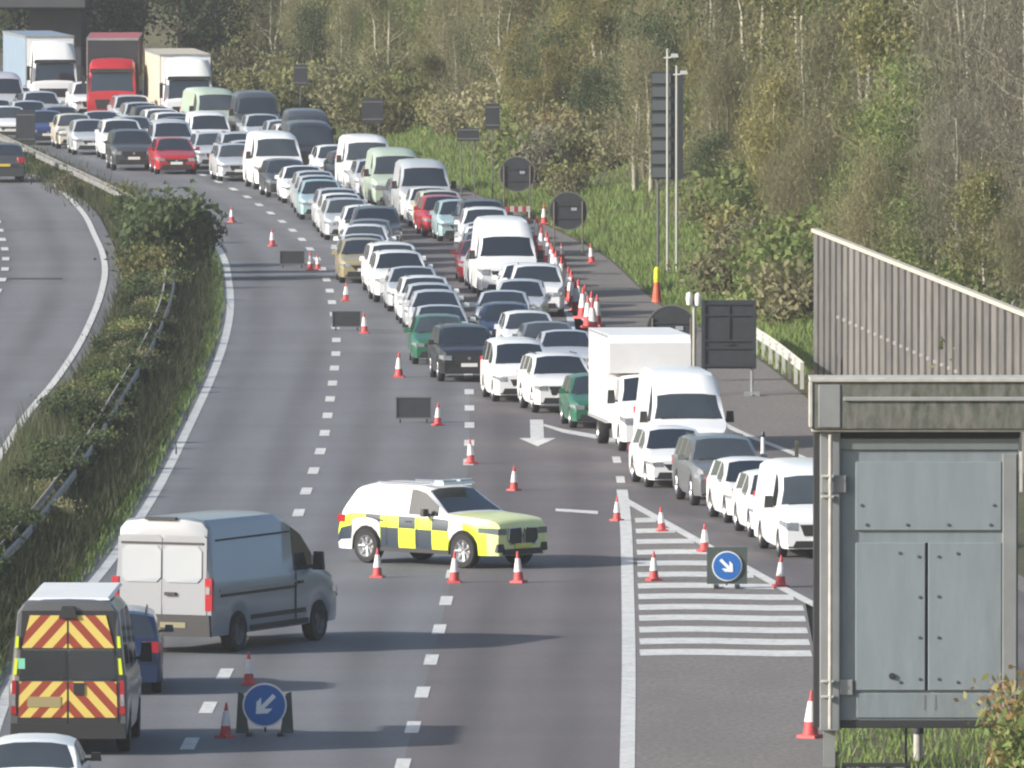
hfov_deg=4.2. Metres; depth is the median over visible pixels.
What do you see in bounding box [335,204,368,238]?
hatchback
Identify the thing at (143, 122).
estate car
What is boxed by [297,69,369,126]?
bush
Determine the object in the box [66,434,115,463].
shrub
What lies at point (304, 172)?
hatchback
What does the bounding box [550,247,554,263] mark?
traffic cone
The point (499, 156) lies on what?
bush
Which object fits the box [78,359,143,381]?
shrub
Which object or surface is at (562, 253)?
traffic cone
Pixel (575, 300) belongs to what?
traffic cone
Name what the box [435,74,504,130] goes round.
bush
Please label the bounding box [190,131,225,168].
estate car
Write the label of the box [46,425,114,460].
shrub
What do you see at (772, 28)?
broadleaf tree
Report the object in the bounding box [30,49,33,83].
side window
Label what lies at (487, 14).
broadleaf tree
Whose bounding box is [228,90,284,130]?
panel van
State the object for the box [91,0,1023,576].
embankment
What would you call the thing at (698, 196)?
bush
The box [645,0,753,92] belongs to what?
broadleaf tree
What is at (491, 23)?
broadleaf tree
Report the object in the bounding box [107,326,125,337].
shrub
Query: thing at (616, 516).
traffic cone
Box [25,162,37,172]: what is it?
shrub
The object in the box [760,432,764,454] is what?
delineator post
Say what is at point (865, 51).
broadleaf tree
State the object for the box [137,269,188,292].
shrub
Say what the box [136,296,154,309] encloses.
shrub
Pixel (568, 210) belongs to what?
round sign
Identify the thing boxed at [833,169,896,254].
bare tree
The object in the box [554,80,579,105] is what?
bush
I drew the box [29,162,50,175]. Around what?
shrub
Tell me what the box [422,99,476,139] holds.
bush
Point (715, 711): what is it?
hard shoulder
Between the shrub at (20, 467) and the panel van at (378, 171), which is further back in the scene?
the panel van at (378, 171)
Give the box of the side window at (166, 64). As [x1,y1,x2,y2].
[164,64,166,101]
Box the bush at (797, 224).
[751,209,871,243]
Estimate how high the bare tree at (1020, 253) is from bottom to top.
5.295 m
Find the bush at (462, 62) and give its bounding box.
[436,49,476,85]
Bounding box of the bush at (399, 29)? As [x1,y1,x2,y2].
[390,20,413,44]
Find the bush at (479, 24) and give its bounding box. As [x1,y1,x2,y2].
[466,9,532,46]
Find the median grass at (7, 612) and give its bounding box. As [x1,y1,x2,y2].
[0,135,220,655]
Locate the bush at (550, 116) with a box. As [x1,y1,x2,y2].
[517,98,606,141]
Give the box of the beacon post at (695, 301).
[686,291,701,365]
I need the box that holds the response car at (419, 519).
[338,478,547,567]
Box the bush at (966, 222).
[932,193,1003,238]
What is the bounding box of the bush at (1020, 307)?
[1007,291,1023,308]
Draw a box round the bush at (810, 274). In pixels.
[800,261,813,298]
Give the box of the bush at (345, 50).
[317,36,368,63]
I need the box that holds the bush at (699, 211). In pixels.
[683,192,722,229]
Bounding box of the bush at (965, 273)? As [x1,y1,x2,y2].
[942,270,992,294]
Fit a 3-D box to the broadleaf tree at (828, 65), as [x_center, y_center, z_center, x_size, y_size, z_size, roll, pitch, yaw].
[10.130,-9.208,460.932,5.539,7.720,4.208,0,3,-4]
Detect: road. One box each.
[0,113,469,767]
[0,174,119,463]
[0,243,226,696]
[570,307,1023,689]
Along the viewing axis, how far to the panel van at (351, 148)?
533.61 m
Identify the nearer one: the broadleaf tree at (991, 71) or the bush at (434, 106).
the broadleaf tree at (991, 71)
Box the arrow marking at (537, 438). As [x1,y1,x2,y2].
[520,420,554,445]
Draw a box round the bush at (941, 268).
[912,249,1005,288]
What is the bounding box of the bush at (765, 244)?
[718,225,814,296]
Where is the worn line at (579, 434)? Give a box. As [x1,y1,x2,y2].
[544,424,597,513]
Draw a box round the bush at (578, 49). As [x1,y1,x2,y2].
[573,30,612,62]
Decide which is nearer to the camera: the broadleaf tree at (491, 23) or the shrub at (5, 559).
the shrub at (5, 559)
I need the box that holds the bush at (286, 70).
[266,62,310,90]
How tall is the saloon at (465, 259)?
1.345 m
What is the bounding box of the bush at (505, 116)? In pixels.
[496,101,531,134]
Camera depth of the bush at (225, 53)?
672.52 m
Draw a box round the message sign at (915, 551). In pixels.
[808,375,1023,766]
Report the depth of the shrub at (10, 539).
290.84 m
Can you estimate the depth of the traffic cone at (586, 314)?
411.21 m
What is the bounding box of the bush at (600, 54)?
[584,43,616,63]
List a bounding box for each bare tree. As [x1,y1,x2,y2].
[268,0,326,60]
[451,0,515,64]
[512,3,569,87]
[522,0,558,37]
[683,21,762,165]
[747,86,860,233]
[750,127,792,223]
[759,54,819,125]
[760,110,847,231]
[777,126,854,230]
[807,0,978,146]
[808,114,913,255]
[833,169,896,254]
[868,0,1022,248]
[869,0,1022,162]
[883,66,1023,277]
[892,81,963,226]
[900,0,992,99]
[912,0,1001,108]
[920,0,1023,256]
[923,7,1023,238]
[952,0,1022,163]
[959,47,1023,257]
[990,190,1023,307]
[996,155,1023,301]
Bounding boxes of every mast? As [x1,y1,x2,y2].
[664,49,677,272]
[673,66,687,271]
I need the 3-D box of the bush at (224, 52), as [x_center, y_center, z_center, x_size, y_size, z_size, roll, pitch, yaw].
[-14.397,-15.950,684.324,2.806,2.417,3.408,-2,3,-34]
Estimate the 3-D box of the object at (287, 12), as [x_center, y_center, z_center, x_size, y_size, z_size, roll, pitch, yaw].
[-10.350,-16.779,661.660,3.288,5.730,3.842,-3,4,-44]
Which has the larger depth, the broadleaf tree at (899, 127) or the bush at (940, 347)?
the broadleaf tree at (899, 127)
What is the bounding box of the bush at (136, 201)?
[104,181,173,259]
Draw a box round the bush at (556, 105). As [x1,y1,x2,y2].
[501,94,584,137]
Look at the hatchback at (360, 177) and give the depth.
524.18 m
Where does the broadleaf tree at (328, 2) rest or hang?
on the embankment
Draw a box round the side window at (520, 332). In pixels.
[518,324,523,336]
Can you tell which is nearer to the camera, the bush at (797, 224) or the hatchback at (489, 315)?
the hatchback at (489, 315)
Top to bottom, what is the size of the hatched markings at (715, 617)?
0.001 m
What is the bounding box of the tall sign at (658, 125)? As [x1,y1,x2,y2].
[651,72,682,266]
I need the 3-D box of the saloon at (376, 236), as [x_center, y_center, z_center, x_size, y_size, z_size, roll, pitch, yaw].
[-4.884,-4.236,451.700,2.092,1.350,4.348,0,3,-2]
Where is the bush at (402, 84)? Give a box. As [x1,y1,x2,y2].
[331,64,464,127]
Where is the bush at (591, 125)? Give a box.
[541,105,614,160]
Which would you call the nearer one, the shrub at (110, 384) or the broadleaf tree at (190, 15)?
the shrub at (110, 384)
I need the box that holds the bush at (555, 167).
[535,156,605,193]
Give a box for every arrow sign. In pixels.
[236,683,293,736]
[707,547,746,588]
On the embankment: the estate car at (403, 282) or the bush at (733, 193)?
the bush at (733, 193)
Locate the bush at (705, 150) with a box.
[683,121,740,186]
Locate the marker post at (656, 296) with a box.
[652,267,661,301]
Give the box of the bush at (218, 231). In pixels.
[120,194,227,267]
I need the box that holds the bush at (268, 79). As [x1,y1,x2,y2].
[256,71,309,106]
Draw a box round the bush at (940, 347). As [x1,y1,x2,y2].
[929,336,954,370]
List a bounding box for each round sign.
[499,156,534,222]
[549,191,587,255]
[646,304,697,365]
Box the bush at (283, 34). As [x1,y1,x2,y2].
[276,7,346,62]
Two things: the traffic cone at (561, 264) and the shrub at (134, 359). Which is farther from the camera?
the traffic cone at (561, 264)
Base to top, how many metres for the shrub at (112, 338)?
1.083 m
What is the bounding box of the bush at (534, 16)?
[523,5,583,39]
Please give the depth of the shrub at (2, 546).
287.18 m
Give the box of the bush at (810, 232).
[798,215,911,265]
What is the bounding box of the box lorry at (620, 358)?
[588,327,690,450]
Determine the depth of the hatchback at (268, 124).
582.87 m
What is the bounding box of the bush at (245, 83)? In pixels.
[218,67,271,92]
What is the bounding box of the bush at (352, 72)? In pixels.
[336,65,365,82]
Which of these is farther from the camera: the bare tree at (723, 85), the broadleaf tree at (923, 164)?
the bare tree at (723, 85)
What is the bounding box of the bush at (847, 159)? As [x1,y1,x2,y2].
[831,136,885,193]
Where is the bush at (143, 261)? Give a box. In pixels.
[93,237,194,285]
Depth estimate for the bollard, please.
236.98 m
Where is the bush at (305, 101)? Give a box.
[290,84,327,113]
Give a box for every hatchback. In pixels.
[0,106,22,135]
[0,733,101,767]
[29,110,65,144]
[41,106,76,113]
[49,113,89,148]
[65,119,99,154]
[148,137,199,173]
[229,140,245,176]
[238,114,278,131]
[258,158,302,196]
[259,119,281,129]
[287,170,342,207]
[290,174,345,211]
[293,179,339,219]
[309,144,337,170]
[313,193,370,231]
[323,150,336,176]
[331,237,381,282]
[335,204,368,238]
[339,218,399,236]
[357,165,364,198]
[397,282,463,326]
[402,289,468,328]
[404,313,461,363]
[413,194,459,235]
[430,199,462,240]
[454,231,472,246]
[472,301,527,337]
[492,262,534,289]
[494,310,551,336]
[497,278,553,312]
[559,373,596,427]
[629,425,697,486]
[706,456,769,522]
[732,469,758,536]
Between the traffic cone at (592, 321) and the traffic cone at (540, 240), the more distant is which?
the traffic cone at (540, 240)
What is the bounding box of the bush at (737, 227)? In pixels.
[701,211,768,260]
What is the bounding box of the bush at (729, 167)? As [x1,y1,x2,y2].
[708,156,752,185]
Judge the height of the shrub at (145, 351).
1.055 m
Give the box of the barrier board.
[506,206,530,223]
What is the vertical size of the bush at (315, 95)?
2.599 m
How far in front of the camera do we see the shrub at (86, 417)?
340.27 m
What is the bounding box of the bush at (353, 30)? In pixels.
[337,21,382,51]
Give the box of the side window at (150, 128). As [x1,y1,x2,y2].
[148,122,152,136]
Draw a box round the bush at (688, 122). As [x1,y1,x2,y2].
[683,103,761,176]
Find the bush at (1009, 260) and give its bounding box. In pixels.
[991,235,1023,285]
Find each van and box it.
[0,71,28,101]
[8,582,152,750]
[112,510,336,651]
[180,87,231,122]
[185,111,235,133]
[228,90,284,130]
[243,130,306,188]
[278,108,335,134]
[283,120,338,164]
[335,134,388,187]
[363,147,416,204]
[391,158,456,220]
[469,215,543,296]
[633,365,733,434]
[753,457,812,556]
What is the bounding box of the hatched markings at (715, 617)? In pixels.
[635,518,811,655]
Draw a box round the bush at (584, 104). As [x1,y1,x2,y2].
[565,84,614,124]
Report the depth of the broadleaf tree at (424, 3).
628.95 m
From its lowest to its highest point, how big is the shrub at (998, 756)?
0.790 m
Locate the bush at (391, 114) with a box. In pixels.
[324,85,438,137]
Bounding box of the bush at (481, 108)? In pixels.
[446,82,513,136]
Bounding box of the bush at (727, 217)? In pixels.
[686,198,785,255]
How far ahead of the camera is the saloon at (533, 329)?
384.85 m
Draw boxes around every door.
[855,543,924,689]
[928,543,1001,689]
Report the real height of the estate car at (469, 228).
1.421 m
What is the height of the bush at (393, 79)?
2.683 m
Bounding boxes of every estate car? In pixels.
[8,100,45,109]
[113,115,149,129]
[117,101,156,115]
[127,105,167,115]
[140,108,177,119]
[150,111,185,120]
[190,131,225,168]
[209,143,244,180]
[271,122,280,129]
[309,187,367,227]
[317,197,365,239]
[333,223,395,240]
[347,158,365,195]
[391,274,458,323]
[411,189,460,228]
[454,225,472,241]
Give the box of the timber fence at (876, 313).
[811,228,1023,472]
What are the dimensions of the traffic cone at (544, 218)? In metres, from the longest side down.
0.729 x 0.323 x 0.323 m
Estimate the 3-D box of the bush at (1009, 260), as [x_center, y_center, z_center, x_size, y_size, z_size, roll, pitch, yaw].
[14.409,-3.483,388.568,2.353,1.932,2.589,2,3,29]
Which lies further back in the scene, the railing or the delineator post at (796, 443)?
the delineator post at (796, 443)
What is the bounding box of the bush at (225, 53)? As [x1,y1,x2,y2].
[212,41,261,90]
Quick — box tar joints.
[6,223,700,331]
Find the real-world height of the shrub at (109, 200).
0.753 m
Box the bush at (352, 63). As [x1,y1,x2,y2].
[336,47,365,74]
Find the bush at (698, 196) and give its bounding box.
[679,180,734,225]
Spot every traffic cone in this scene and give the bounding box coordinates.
[214,703,235,737]
[227,206,236,221]
[241,652,255,684]
[267,229,277,245]
[306,252,313,269]
[314,254,321,268]
[341,282,349,300]
[359,312,369,332]
[369,548,384,577]
[393,352,404,377]
[431,403,443,425]
[447,551,461,582]
[464,438,478,463]
[506,466,521,490]
[509,551,527,582]
[533,217,539,244]
[535,224,541,251]
[535,227,543,254]
[538,232,547,259]
[540,204,548,223]
[544,236,550,262]
[548,243,552,262]
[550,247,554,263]
[553,251,559,264]
[559,243,566,259]
[559,257,563,271]
[562,262,566,280]
[564,270,572,300]
[565,266,569,296]
[565,275,573,306]
[568,281,579,312]
[570,279,581,309]
[573,287,585,318]
[580,295,590,327]
[586,300,597,332]
[587,244,596,262]
[589,291,594,303]
[594,294,604,326]
[609,496,623,520]
[645,551,662,580]
[655,507,668,531]
[696,523,708,551]
[771,555,788,586]
[796,690,822,738]
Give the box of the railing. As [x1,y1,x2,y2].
[841,763,909,767]
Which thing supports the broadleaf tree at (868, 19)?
on the embankment
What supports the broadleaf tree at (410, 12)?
on the embankment
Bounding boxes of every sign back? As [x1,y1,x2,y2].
[16,110,34,143]
[279,250,304,267]
[294,64,306,107]
[332,311,360,330]
[362,98,383,134]
[395,396,431,422]
[457,128,478,198]
[485,103,499,198]
[701,300,759,395]
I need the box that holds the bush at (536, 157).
[506,112,572,191]
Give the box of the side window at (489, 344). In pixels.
[482,341,492,362]
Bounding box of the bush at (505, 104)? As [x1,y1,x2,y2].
[497,87,535,120]
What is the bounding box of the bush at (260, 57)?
[246,50,281,81]
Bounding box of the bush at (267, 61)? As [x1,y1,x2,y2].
[237,48,309,89]
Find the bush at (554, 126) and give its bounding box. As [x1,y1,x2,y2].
[510,115,585,165]
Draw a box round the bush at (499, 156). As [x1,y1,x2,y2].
[488,150,505,163]
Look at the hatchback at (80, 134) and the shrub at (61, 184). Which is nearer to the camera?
the shrub at (61, 184)
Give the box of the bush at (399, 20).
[382,5,416,35]
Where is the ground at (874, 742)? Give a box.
[0,0,1023,767]
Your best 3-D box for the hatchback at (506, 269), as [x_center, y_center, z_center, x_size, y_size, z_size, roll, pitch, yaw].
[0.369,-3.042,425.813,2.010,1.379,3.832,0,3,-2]
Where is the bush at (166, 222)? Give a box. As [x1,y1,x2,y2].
[104,178,227,271]
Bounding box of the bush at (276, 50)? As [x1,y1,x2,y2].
[264,39,298,62]
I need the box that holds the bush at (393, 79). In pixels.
[373,69,433,116]
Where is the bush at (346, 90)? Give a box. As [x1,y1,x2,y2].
[307,79,401,132]
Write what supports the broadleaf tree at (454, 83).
on the embankment
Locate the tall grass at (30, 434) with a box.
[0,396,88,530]
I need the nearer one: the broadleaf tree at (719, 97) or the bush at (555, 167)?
the broadleaf tree at (719, 97)
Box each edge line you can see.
[0,174,107,459]
[0,243,233,730]
[564,301,804,456]
[617,490,635,767]
[619,499,812,605]
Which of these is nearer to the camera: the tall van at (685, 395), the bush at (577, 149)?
the tall van at (685, 395)
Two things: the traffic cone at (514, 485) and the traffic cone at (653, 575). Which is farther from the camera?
the traffic cone at (514, 485)
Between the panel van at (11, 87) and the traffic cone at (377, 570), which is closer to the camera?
the traffic cone at (377, 570)
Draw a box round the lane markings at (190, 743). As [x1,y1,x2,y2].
[0,173,624,767]
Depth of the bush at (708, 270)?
425.21 m
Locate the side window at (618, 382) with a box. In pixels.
[615,378,619,402]
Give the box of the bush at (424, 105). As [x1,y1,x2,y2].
[393,87,479,127]
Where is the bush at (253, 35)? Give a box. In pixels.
[233,21,269,52]
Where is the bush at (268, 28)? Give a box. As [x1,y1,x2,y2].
[253,5,284,52]
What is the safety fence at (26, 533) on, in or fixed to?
on the ground at (874, 742)
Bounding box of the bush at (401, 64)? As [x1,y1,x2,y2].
[363,43,428,90]
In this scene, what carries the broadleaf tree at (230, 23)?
on the embankment
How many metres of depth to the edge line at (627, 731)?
267.92 m
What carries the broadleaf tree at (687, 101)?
on the embankment
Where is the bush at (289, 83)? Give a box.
[251,66,329,113]
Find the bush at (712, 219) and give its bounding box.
[700,207,770,246]
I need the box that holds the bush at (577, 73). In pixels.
[562,55,615,103]
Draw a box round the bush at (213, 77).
[212,63,222,86]
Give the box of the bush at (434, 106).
[415,89,472,135]
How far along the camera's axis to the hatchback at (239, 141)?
553.59 m
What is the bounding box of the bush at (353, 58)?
[344,45,409,88]
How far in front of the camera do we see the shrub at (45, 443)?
328.02 m
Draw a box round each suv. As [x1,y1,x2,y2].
[0,142,25,181]
[18,90,64,106]
[65,81,86,112]
[95,118,147,158]
[104,128,151,169]
[107,94,149,111]
[127,604,173,691]
[213,131,248,144]
[345,205,407,241]
[359,241,425,292]
[365,249,432,301]
[428,322,491,380]
[451,198,512,242]
[454,206,506,243]
[502,262,570,315]
[517,351,588,411]
[672,432,767,504]
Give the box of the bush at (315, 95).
[290,70,397,121]
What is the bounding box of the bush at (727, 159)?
[689,148,745,182]
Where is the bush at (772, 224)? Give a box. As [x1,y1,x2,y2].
[724,205,830,280]
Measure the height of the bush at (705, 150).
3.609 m
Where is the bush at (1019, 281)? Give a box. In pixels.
[1013,256,1023,297]
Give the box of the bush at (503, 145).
[481,121,569,183]
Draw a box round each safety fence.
[0,134,175,564]
[756,328,803,388]
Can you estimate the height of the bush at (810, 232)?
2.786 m
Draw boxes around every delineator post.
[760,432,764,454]
[794,440,798,456]
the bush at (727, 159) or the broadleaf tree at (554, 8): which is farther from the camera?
the broadleaf tree at (554, 8)
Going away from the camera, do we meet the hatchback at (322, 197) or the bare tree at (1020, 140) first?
the bare tree at (1020, 140)
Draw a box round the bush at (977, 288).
[954,282,1023,308]
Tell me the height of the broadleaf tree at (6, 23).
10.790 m
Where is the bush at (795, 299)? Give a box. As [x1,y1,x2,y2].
[720,250,813,327]
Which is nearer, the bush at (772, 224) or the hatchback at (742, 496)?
the hatchback at (742, 496)
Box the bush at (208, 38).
[167,20,238,55]
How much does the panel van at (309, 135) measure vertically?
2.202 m
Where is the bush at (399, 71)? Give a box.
[376,69,427,89]
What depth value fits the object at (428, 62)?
598.92 m
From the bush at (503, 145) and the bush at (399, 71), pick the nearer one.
the bush at (503, 145)
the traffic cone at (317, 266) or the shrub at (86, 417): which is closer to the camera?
the shrub at (86, 417)
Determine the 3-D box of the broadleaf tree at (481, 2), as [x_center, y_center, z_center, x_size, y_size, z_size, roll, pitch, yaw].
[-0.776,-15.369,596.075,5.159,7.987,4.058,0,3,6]
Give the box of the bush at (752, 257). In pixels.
[709,240,813,320]
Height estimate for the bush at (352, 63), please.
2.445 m
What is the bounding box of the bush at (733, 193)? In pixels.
[702,168,784,235]
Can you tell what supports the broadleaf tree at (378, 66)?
on the embankment
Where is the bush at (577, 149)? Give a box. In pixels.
[551,127,602,172]
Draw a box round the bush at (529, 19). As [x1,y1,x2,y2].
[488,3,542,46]
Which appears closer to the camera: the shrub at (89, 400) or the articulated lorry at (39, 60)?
the shrub at (89, 400)
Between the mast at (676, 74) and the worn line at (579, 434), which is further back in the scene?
the mast at (676, 74)
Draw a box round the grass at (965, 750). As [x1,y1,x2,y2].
[835,687,1023,767]
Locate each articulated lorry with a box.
[2,30,82,105]
[82,32,142,111]
[143,48,218,111]
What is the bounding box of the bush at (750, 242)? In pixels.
[722,227,788,273]
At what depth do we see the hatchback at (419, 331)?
388.01 m
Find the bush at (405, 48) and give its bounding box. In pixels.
[386,40,418,71]
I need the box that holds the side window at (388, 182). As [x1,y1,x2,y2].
[386,179,389,188]
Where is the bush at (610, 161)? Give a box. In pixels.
[578,129,631,173]
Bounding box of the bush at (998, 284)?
[951,270,1023,306]
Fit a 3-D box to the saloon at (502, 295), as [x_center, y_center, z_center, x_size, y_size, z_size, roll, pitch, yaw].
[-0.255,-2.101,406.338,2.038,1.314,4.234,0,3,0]
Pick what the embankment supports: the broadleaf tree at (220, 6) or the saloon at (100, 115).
the broadleaf tree at (220, 6)
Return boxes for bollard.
[912,728,923,760]
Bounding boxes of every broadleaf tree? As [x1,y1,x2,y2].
[0,0,129,51]
[0,9,28,65]
[86,0,175,71]
[89,0,150,54]
[132,0,234,60]
[154,0,277,85]
[206,0,276,40]
[221,1,257,37]
[228,0,274,51]
[234,0,292,58]
[254,0,288,29]
[266,0,314,55]
[272,0,335,70]
[288,0,354,62]
[316,0,368,72]
[318,0,385,51]
[325,0,431,96]
[355,9,393,69]
[355,20,401,65]
[360,0,403,28]
[382,0,415,26]
[382,0,468,55]
[394,0,458,43]
[396,0,480,90]
[405,0,442,58]
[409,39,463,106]
[411,0,482,66]
[420,14,482,110]
[432,0,535,95]
[451,0,552,104]
[452,14,528,91]
[456,2,536,39]
[465,3,528,48]
[484,1,537,113]
[489,0,548,31]
[495,25,582,129]
[497,14,593,114]
[531,0,607,31]
[533,0,592,97]
[539,0,591,69]
[542,0,639,59]
[557,0,635,90]
[561,55,614,130]
[571,44,633,167]
[582,43,616,128]
[585,0,683,129]
[587,18,683,191]
[591,20,692,181]
[597,0,669,54]
[597,1,696,151]
[603,42,685,194]
[605,0,683,40]
[610,0,681,51]
[637,0,759,89]
[637,0,765,52]
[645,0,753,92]
[646,0,769,119]
[661,9,727,109]
[662,0,705,76]
[668,0,799,117]
[683,54,751,181]
[683,72,722,178]
[687,0,852,132]
[697,67,756,125]
[715,31,812,206]
[720,0,768,38]
[728,66,796,167]
[733,74,822,184]
[735,0,800,48]
[739,1,871,163]
[740,110,832,210]
[745,3,789,62]
[750,13,839,106]
[758,0,825,53]
[759,4,846,110]
[774,0,912,157]
[787,0,869,113]
[787,140,896,249]
[793,0,957,230]
[806,0,934,100]
[815,1,925,134]
[821,76,863,164]
[828,84,897,186]
[842,28,950,231]
[842,74,932,233]
[863,163,964,272]
[877,128,974,272]
[879,13,1005,209]
[920,149,1022,294]
[969,4,1022,157]
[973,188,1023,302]
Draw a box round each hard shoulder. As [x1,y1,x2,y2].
[449,184,623,273]
[565,274,1023,591]
[630,506,834,767]
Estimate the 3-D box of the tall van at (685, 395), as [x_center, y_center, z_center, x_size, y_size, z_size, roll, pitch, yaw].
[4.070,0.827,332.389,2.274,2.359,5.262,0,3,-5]
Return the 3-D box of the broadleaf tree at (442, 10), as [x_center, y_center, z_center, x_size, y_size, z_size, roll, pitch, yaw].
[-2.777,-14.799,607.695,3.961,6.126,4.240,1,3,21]
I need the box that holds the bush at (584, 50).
[502,34,585,87]
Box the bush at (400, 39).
[391,34,413,48]
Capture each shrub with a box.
[0,499,11,511]
[0,506,50,548]
[0,523,25,559]
[0,543,8,553]
[0,549,16,585]
[1,501,47,543]
[4,462,55,486]
[5,501,21,514]
[6,498,32,509]
[9,460,54,496]
[15,477,76,503]
[20,431,72,459]
[22,437,84,459]
[24,148,39,162]
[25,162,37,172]
[25,451,59,468]
[25,464,75,490]
[28,451,88,492]
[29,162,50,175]
[30,384,85,411]
[39,496,87,531]
[40,393,80,428]
[46,171,78,192]
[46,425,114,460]
[47,468,93,487]
[48,377,97,393]
[48,387,108,414]
[50,166,79,186]
[50,382,98,400]
[55,450,92,481]
[65,401,116,433]
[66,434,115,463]
[68,420,95,439]
[69,179,103,189]
[70,184,87,198]
[72,369,118,386]
[74,380,120,396]
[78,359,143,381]
[79,388,118,402]
[81,327,133,356]
[85,426,127,452]
[89,450,105,471]
[91,367,127,381]
[92,353,113,362]
[94,405,140,438]
[95,390,118,398]
[97,372,139,395]
[99,399,128,414]
[102,194,115,206]
[103,178,156,196]
[103,389,142,410]
[104,314,150,330]
[104,339,134,357]
[105,347,139,372]
[106,336,155,357]
[107,317,160,331]
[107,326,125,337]
[107,399,136,410]
[111,189,143,216]
[113,287,154,310]
[116,322,154,341]
[118,271,171,292]
[118,281,155,301]
[118,303,157,318]
[118,385,141,398]
[120,307,153,323]
[120,344,172,372]
[121,350,158,380]
[124,358,160,387]
[125,282,174,303]
[126,329,178,356]
[131,294,155,308]
[134,269,154,278]
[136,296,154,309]
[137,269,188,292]
[139,310,167,320]
[140,268,191,294]
[142,313,182,337]
[143,311,169,333]
[146,294,175,312]
[150,274,181,291]
[156,260,183,272]
[156,266,189,282]
[157,290,178,302]
[161,267,193,279]
[953,664,1023,767]
[959,698,1023,767]
[973,737,1020,767]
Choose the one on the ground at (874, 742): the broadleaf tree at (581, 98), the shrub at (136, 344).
the shrub at (136, 344)
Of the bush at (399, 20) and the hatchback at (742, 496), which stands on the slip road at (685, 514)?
the hatchback at (742, 496)
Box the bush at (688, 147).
[684,133,696,163]
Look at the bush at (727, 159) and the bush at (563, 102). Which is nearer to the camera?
the bush at (727, 159)
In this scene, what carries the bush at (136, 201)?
on the ground at (874, 742)
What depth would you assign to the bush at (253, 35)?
688.12 m
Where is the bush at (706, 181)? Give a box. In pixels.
[692,156,785,221]
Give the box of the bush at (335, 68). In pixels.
[290,54,359,87]
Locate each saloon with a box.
[0,99,9,105]
[82,111,117,119]
[160,117,185,120]
[275,165,320,202]
[331,233,384,249]
[379,266,435,310]
[381,178,392,206]
[401,187,447,225]
[405,304,475,325]
[451,239,471,281]
[455,222,473,237]
[460,250,470,288]
[469,290,537,323]
[512,321,571,339]
[536,329,588,369]
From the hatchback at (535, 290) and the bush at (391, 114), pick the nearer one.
the hatchback at (535, 290)
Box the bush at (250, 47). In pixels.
[226,35,270,56]
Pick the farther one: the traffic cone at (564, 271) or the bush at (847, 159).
the bush at (847, 159)
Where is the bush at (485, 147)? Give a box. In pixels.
[469,114,536,171]
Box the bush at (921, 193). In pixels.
[892,167,965,225]
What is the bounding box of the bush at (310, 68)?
[275,58,329,78]
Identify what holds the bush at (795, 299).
on the embankment
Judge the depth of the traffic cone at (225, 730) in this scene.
242.38 m
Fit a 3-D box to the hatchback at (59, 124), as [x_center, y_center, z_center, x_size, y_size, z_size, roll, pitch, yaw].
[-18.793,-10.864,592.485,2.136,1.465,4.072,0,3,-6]
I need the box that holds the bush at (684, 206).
[659,176,721,222]
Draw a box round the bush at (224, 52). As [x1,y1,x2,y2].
[202,37,237,60]
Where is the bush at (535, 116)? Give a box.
[519,108,575,129]
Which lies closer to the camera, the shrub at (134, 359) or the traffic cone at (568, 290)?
the shrub at (134, 359)
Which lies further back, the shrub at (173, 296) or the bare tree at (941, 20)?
the bare tree at (941, 20)
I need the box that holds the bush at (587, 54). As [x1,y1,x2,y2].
[567,46,598,82]
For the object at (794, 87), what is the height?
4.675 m
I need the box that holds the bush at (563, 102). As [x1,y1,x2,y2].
[519,88,580,122]
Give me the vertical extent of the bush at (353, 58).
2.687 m
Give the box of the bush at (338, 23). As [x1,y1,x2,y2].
[302,12,362,54]
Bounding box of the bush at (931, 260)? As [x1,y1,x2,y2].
[926,225,1008,288]
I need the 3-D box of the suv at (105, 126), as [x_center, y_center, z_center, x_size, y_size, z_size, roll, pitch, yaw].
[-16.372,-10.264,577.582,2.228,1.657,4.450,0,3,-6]
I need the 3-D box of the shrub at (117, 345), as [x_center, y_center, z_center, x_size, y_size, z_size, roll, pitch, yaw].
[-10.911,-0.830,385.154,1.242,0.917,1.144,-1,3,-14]
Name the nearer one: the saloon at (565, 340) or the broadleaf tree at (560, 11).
the saloon at (565, 340)
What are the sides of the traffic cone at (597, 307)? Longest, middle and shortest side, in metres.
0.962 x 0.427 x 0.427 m
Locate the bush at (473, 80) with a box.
[458,64,494,96]
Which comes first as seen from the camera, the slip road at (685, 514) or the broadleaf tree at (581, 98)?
the slip road at (685, 514)
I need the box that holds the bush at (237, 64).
[207,42,272,91]
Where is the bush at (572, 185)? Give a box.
[539,167,596,197]
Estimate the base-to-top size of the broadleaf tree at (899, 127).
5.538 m
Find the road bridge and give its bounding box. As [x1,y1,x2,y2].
[0,0,93,81]
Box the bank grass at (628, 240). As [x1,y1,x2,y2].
[142,58,1022,395]
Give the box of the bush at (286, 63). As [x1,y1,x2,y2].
[257,52,318,96]
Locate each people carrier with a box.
[148,119,191,140]
[480,336,544,400]
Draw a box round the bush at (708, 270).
[667,232,758,297]
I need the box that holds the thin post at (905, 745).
[905,728,906,762]
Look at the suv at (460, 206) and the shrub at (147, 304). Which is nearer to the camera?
the shrub at (147, 304)
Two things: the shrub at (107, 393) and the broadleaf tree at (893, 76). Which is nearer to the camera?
the shrub at (107, 393)

